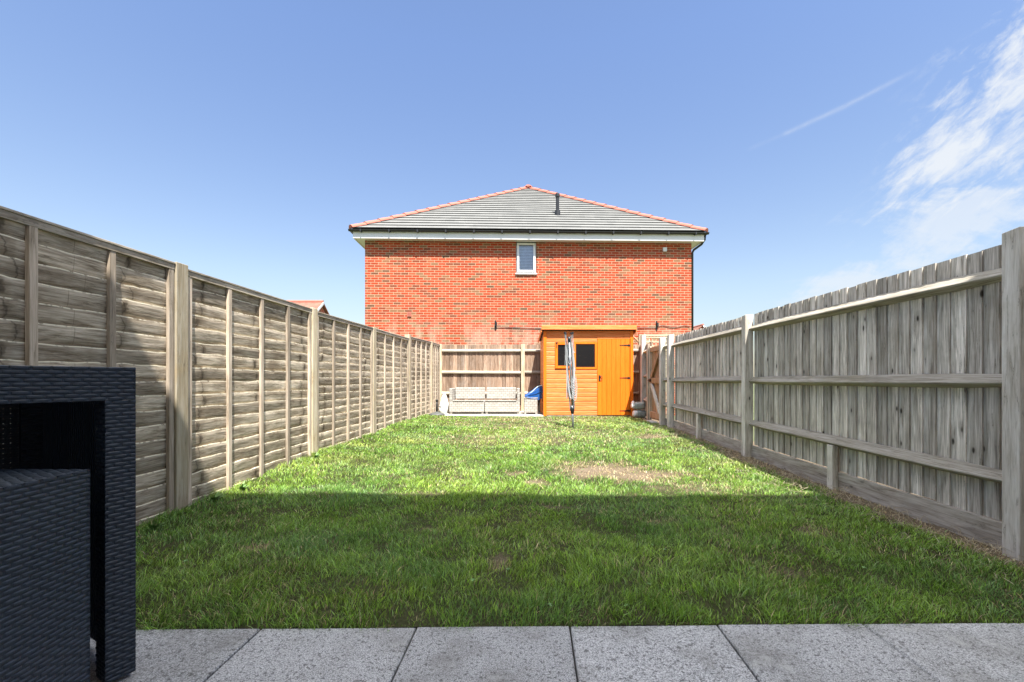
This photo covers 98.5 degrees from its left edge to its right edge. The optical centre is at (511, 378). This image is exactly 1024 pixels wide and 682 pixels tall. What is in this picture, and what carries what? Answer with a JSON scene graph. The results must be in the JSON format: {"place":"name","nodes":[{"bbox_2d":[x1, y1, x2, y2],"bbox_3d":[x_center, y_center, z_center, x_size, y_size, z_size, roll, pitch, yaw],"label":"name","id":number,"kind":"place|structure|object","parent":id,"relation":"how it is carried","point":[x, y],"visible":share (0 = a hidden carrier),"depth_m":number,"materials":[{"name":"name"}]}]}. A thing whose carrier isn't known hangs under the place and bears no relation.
{"place":"outdoors","nodes":[
{"label":"outdoors","id":0,"kind":"place"},
{"bbox_2d":[136,624,763,679],"bbox_3d":[0.000,1.083,0.830,8.600,0.095,2.060,0,0,0],"label":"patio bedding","id":1,"kind":"object","parent":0,"point":[505,626],"depth_m":1.83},
{"bbox_2d":[444,411,542,416],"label":"back paving","id":2,"kind":"structure","parent":0,"point":[510,414],"depth_m":10.71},
{"bbox_2d":[430,399,444,415],"bbox_3d":[-1.785,0.689,10.480,0.390,0.378,0.390,0,0,0],"label":"parasol base","id":3,"kind":"object","parent":2,"relation":"on","point":[437,413],"visible":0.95,"depth_m":10.44,"materials":[{"name":"grey metal"}]},
{"bbox_2d":[439,392,448,412],"bbox_3d":[-1.724,0.636,11.258,0.270,0.571,0.226,0,0,0],"label":"white sack","id":4,"kind":"object","parent":2,"relation":"on","point":[444,405],"visible":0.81,"depth_m":11.17,"materials":[{"name":"plastic"}]},
{"bbox_2d":[449,387,484,413],"bbox_3d":[-1.110,0.555,11.151,0.860,0.640,0.698,0,0,0],"label":"rattan sofa section","id":5,"kind":"object","parent":2,"relation":"on","point":[466,405],"visible":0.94,"depth_m":10.82,"materials":[{"name":"beige wicker"}]},
{"bbox_2d":[485,387,519,413],"bbox_3d":[-0.235,0.555,11.151,0.860,0.640,0.698,0,0,0],"label":"rattan sofa section","id":6,"kind":"object","parent":2,"relation":"on","point":[502,405],"visible":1,"depth_m":10.82,"materials":[{"name":"beige wicker"}]},
{"bbox_2d":[524,397,537,413],"bbox_3d":[0.460,0.671,10.920,0.336,0.408,0.356,0,0,0],"label":"rattan stool","id":7,"kind":"object","parent":2,"relation":"on","point":[530,405],"visible":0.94,"depth_m":10.75,"materials":[{"name":"beige wicker"}]},
{"bbox_2d":[525,385,541,399],"bbox_3d":[0.528,0.345,10.929,0.432,0.360,0.404,0,0,0],"label":"tarpaulin","id":8,"kind":"object","parent":7,"relation":"on","point":[535,392],"visible":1,"depth_m":10.75,"materials":[{"name":"blue plastic"}]},
{"bbox_2d":[440,344,639,410],"bbox_3d":[0.885,0.039,11.860,5.730,1.922,0.120,0,0,0],"label":"back fence","id":9,"kind":"object","parent":2,"relation":"on","point":[498,365],"visible":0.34,"depth_m":11.90,"materials":[{"name":"brown wood"}]},
{"bbox_2d":[0,0,1023,376],"label":"sky","id":10,"kind":"structure","parent":0,"point":[820,147],"materials":[{"name":"blue"}]},
{"bbox_2d":[90,623,1023,681],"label":"patio","id":11,"kind":"structure","parent":0,"point":[971,652],"depth_m":1.60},
{"bbox_2d":[0,469,89,681],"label":"rattan stool","id":12,"kind":"object","parent":11,"relation":"on","point":[44,575],"visible":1,"depth_m":1.18,"materials":[{"name":"black wicker"}]},
{"bbox_2d":[0,365,135,681],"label":"rattan bar table","id":13,"kind":"object","parent":11,"relation":"on","point":[72,417],"visible":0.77,"depth_m":1.46,"materials":[{"name":"black wicker"}]},
{"bbox_2d":[136,411,1023,631],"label":"lawn","id":14,"kind":"structure","parent":0,"point":[402,620],"depth_m":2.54,"materials":[{"name":"plant"}]},
{"bbox_2d":[146,522,163,529],"bbox_3d":[-2.346,0.968,2.906,0.112,0.068,0.084,0,0,-33],"label":"weed","id":15,"kind":"object","parent":14,"relation":"on","point":[154,526],"visible":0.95,"depth_m":2.90,"materials":[{"name":"green plant"}]},
{"bbox_2d":[210,492,226,500],"bbox_3d":[-2.365,0.957,3.547,0.090,0.061,0.158,0,0,0],"label":"weed","id":16,"kind":"object","parent":14,"relation":"on","point":[215,496],"visible":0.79,"depth_m":3.58,"materials":[{"name":"green plant"}]},
{"bbox_2d":[239,481,248,489],"bbox_3d":[-2.329,0.939,3.862,0.087,0.070,0.155,0,0,-11],"label":"weed","id":17,"kind":"object","parent":14,"relation":"on","point":[242,486],"visible":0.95,"depth_m":3.84,"materials":[{"name":"green plant"}]},
{"bbox_2d":[564,332,576,427],"bbox_3d":[1.089,0.080,8.264,0.250,1.905,0.168,0,0,0],"label":"rotary clothes dryer","id":18,"kind":"object","parent":14,"relation":"on","point":[571,385],"visible":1,"depth_m":8.25,"materials":[{"name":"metal"}]},
{"bbox_2d":[538,325,636,416],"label":"garden shed","id":19,"kind":"structure","parent":14,"relation":"on","point":[603,358],"depth_m":10.49,"materials":[{"name":"orange wood"}]},
{"bbox_2d":[555,342,573,367],"bbox_3d":[1.244,-0.548,10.485,0.438,0.625,0.054,0,0,0],"label":"window","id":20,"kind":"structure","parent":19,"relation":"in","point":[560,350],"depth_m":10.50,"materials":[{"name":"orange wood"}]},
{"bbox_2d":[574,342,596,368],"bbox_3d":[1.744,-0.540,10.497,0.553,0.650,0.030,0,0,0],"label":"window","id":21,"kind":"structure","parent":19,"relation":"in","point":[585,355],"depth_m":10.50,"materials":[{"name":"orange wood"}]},
{"bbox_2d":[597,339,630,414],"bbox_3d":[2.422,-0.033,10.477,0.786,1.805,0.069,0,0,0],"label":"door","id":22,"kind":"structure","parent":19,"relation":"in","point":[613,355],"depth_m":10.48,"materials":[{"name":"orange wood"}]},
{"bbox_2d":[632,410,646,417],"bbox_3d":[2.921,0.809,10.120,0.332,0.182,0.206,0,0,-6],"label":"compost bag","id":23,"kind":"object","parent":14,"relation":"on","point":[640,413],"visible":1,"depth_m":10.04,"materials":[{"name":"grey plastic"}]},
{"bbox_2d":[631,401,645,409],"bbox_3d":[2.895,0.614,10.120,0.337,0.204,0.203,0,0,9],"label":"compost bag","id":24,"kind":"object","parent":23,"relation":"on","point":[638,405],"visible":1,"depth_m":10.04,"materials":[{"name":"grey plastic"}]},
{"bbox_2d":[640,423,1023,583],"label":"dry stems","id":25,"kind":"object","parent":14,"relation":"on","point":[836,490],"visible":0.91,"depth_m":3.65,"materials":[{"name":"plant"}]},
{"bbox_2d":[674,383,914,623],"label":"ground","id":26,"kind":"structure","parent":0,"point":[753,437],"depth_m":13.72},
{"bbox_2d":[0,206,439,525],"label":"lap panel fence","id":27,"kind":"object","parent":26,"relation":"on","point":[235,383],"visible":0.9,"depth_m":3.53,"materials":[{"name":"brown wood"}]},
{"bbox_2d":[287,300,329,314],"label":"distant house","id":28,"kind":"structure","parent":26,"relation":"on","point":[319,305],"depth_m":39.86,"materials":[{"name":"red tile"}]},
{"bbox_2d":[348,184,708,414],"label":"brick house","id":29,"kind":"structure","parent":26,"relation":"on","point":[521,265],"depth_m":13.44,"materials":[{"name":"red brick"}]},
{"bbox_2d":[515,243,536,274],"bbox_3d":[0.429,-3.607,13.552,0.820,1.075,0.330,0,0,-2],"label":"window","id":30,"kind":"structure","parent":29,"relation":"in","point":[525,252],"depth_m":13.52,"materials":[{"name":"white plastic"}]},
{"bbox_2d":[638,334,668,345],"bbox_3d":[4.110,-0.130,12.605,0.980,2.260,0.070,0,0,0],"label":"trellis panel","id":31,"kind":"object","parent":26,"relation":"on","point":[649,337],"visible":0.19,"depth_m":12.58,"materials":[{"name":"brown wood"}]},
{"bbox_2d":[693,324,704,329],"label":"distant house","id":32,"kind":"structure","parent":26,"relation":"on","point":[697,327],"depth_m":60.50,"materials":[{"name":"red tile"}]},
{"bbox_2d":[639,226,1023,560],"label":"closeboard fence","id":33,"kind":"object","parent":26,"relation":"on","point":[909,382],"visible":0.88,"depth_m":3.45,"materials":[{"name":"grey wood"}]},
{"bbox_2d":[647,345,658,420],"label":"garden gate","id":34,"kind":"structure","parent":33,"relation":"attached to","point":[653,380],"depth_m":9.06,"materials":[{"name":"brown wood"}]}
]}

